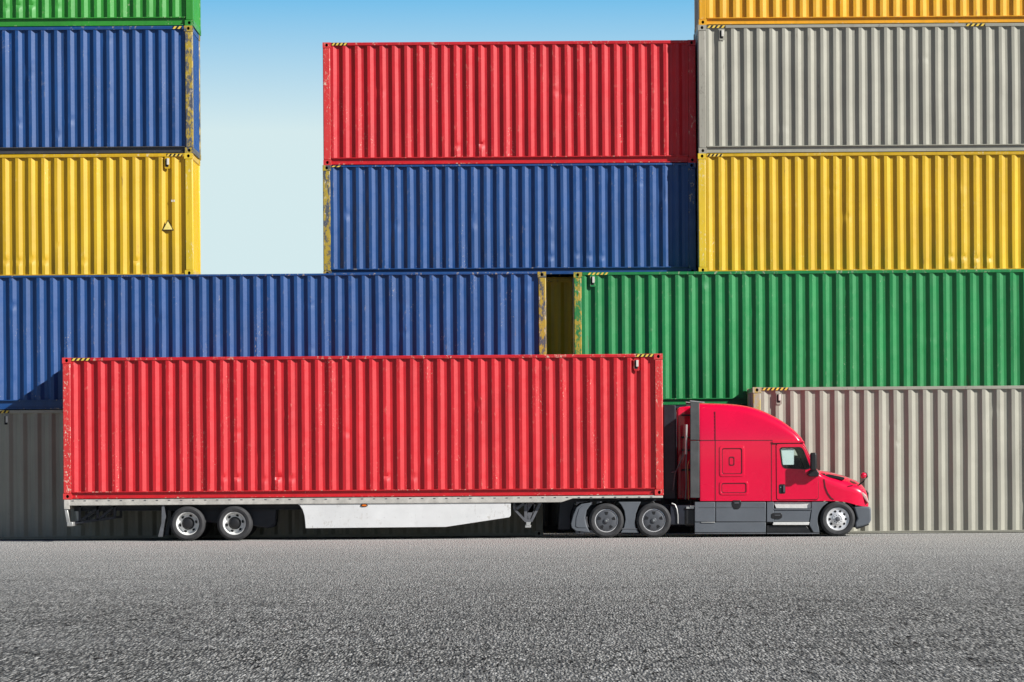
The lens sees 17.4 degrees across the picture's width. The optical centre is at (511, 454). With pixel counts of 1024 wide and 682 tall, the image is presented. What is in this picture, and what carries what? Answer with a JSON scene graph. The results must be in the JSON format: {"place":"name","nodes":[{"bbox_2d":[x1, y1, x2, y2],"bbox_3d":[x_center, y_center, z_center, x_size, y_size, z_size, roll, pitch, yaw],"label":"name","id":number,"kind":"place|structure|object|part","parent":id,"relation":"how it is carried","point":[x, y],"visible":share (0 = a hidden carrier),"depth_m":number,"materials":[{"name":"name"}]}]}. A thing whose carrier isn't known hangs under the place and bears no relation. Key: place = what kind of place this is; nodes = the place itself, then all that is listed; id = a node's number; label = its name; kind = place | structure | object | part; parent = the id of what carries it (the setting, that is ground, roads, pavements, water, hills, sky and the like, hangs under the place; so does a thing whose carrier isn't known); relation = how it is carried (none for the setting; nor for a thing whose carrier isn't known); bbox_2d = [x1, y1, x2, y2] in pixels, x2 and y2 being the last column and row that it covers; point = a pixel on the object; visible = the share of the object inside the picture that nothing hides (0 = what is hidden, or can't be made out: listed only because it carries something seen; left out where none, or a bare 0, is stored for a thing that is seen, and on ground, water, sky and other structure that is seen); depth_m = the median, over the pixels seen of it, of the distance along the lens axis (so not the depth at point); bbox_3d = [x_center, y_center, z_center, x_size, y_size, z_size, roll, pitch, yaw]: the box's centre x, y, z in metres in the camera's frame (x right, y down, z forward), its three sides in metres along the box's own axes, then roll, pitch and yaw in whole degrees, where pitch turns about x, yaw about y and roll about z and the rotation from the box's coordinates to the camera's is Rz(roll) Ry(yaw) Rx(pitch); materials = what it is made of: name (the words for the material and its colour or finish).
{"place":"outdoors","nodes":[
{"label":"outdoors","id":0,"kind":"place"},
{"bbox_2d":[200,0,694,273],"label":"sky","id":1,"kind":"structure","parent":0,"point":[261,61],"materials":[{"name":"blue"}]},
{"bbox_2d":[0,531,1023,681],"bbox_3d":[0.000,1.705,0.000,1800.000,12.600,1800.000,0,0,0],"label":"ground","id":2,"kind":"structure","parent":0,"point":[559,606],"depth_m":37.05,"materials":[{"name":"grey asphalt"}]},
{"bbox_2d":[0,410,542,538],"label":"shipping container","id":3,"kind":"object","parent":2,"relation":"on","point":[31,478],"visible":0.2,"depth_m":69.88,"materials":[{"name":"grey metal"}]},
{"bbox_2d":[0,272,546,409],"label":"shipping container","id":4,"kind":"object","parent":3,"relation":"on","point":[48,323],"visible":0.72,"depth_m":69.88,"materials":[{"name":"blue metal"}]},
{"bbox_2d":[0,153,200,275],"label":"shipping container","id":5,"kind":"object","parent":4,"relation":"on","point":[99,214],"visible":0.95,"depth_m":70.48,"materials":[{"name":"yellow metal"}]},
{"bbox_2d":[0,26,200,159],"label":"shipping container","id":6,"kind":"object","parent":5,"relation":"on","point":[105,90],"visible":0.99,"depth_m":70.48,"materials":[{"name":"blue metal"}]},
{"bbox_2d":[0,0,200,35],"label":"shipping container","id":7,"kind":"object","parent":6,"relation":"on","point":[51,13],"visible":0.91,"depth_m":70.50,"materials":[{"name":"green metal"}]},
{"bbox_2d":[64,495,662,540],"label":"semi trailer","id":8,"kind":"object","parent":2,"relation":"on","point":[190,519],"visible":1,"depth_m":68.03,"materials":[{"name":"grey paint"}]},
{"bbox_2d":[62,354,663,498],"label":"shipping container","id":9,"kind":"object","parent":8,"relation":"on","point":[356,426],"visible":1,"depth_m":68.03,"materials":[{"name":"red metal"}]},
{"bbox_2d":[574,405,746,533],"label":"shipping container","id":10,"kind":"object","parent":2,"relation":"on","point":[678,528],"depth_m":71.84,"materials":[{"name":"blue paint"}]},
{"bbox_2d":[572,269,1023,404],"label":"shipping container","id":11,"kind":"object","parent":10,"relation":"on","point":[727,337],"visible":0.83,"depth_m":71.84,"materials":[{"name":"green metal"}]},
{"bbox_2d":[573,305,573,353],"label":"door","id":12,"kind":"structure","parent":11,"relation":"in","point":[573,305],"depth_m":72.88,"materials":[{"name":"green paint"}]},
{"bbox_2d":[695,151,1023,270],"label":"shipping container","id":13,"kind":"object","parent":11,"relation":"on","point":[860,211],"visible":0.99,"depth_m":72.43,"materials":[{"name":"yellow metal"}]},
{"bbox_2d":[695,164,696,268],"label":"door","id":14,"kind":"structure","parent":13,"relation":"in","point":[696,164],"depth_m":73.47,"materials":[{"name":"yellow paint"}]},
{"bbox_2d":[696,159,698,269],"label":"door","id":15,"kind":"structure","parent":13,"relation":"in","point":[697,159],"depth_m":73.06,"materials":[{"name":"yellow paint"}]},
{"bbox_2d":[693,23,1023,156],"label":"shipping container","id":16,"kind":"object","parent":13,"relation":"on","point":[858,88],"visible":0.94,"depth_m":72.44,"materials":[{"name":"grey metal"}]},
{"bbox_2d":[695,35,696,152],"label":"door","id":17,"kind":"structure","parent":16,"relation":"in","point":[695,35],"depth_m":73.47,"materials":[{"name":"grey paint"}]},
{"bbox_2d":[696,31,698,151],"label":"door","id":18,"kind":"structure","parent":16,"relation":"in","point":[697,31],"depth_m":73.06,"materials":[{"name":"grey paint"}]},
{"bbox_2d":[694,0,1023,33],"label":"shipping container","id":19,"kind":"object","parent":16,"relation":"on","point":[750,12],"visible":0.84,"depth_m":72.45,"materials":[{"name":"yellow metal"}]},
{"bbox_2d":[695,0,696,28],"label":"door","id":20,"kind":"structure","parent":19,"relation":"in","point":[695,0],"depth_m":73.79,"materials":[{"name":"orange paint"}]},
{"bbox_2d":[697,0,698,23],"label":"door","id":21,"kind":"structure","parent":19,"relation":"in","point":[697,0],"depth_m":73.06,"materials":[{"name":"orange paint"}]},
{"bbox_2d":[558,400,870,537],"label":"semi truck","id":22,"kind":"object","parent":2,"relation":"on","point":[731,460],"visible":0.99,"depth_m":68.03,"materials":[{"name":"red lacquer"},{"name":"dark grey plastic"},{"name":"black rubber"}]},
{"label":"door","id":23,"kind":"part","parent":22,"relation":"part of","materials":[{"name":"paint"}]},
{"bbox_2d":[747,386,1023,534],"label":"shipping container","id":24,"kind":"object","parent":2,"relation":"on","point":[938,459],"visible":0.76,"depth_m":70.06,"materials":[{"name":"grey metal"}]},
{"bbox_2d":[748,392,750,406],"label":"door","id":25,"kind":"structure","parent":24,"relation":"in","point":[749,395],"depth_m":71.08,"materials":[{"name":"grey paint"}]},
{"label":"shipping container","id":26,"kind":"object","parent":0,"visible":0},
{"bbox_2d":[546,277,572,354],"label":"shipping container","id":27,"kind":"object","parent":26,"relation":"on","point":[559,317],"visible":0.02,"depth_m":73.63,"materials":[{"name":"yellow metal"}]},
{"bbox_2d":[323,163,696,276],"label":"shipping container","id":28,"kind":"object","parent":27,"relation":"on","point":[559,220],"visible":0.99,"depth_m":72.77,"materials":[{"name":"blue metal"}]},
{"bbox_2d":[322,40,696,164],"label":"shipping container","id":29,"kind":"object","parent":28,"relation":"on","point":[496,102],"visible":0.98,"depth_m":72.78,"materials":[{"name":"red metal"}]}
]}

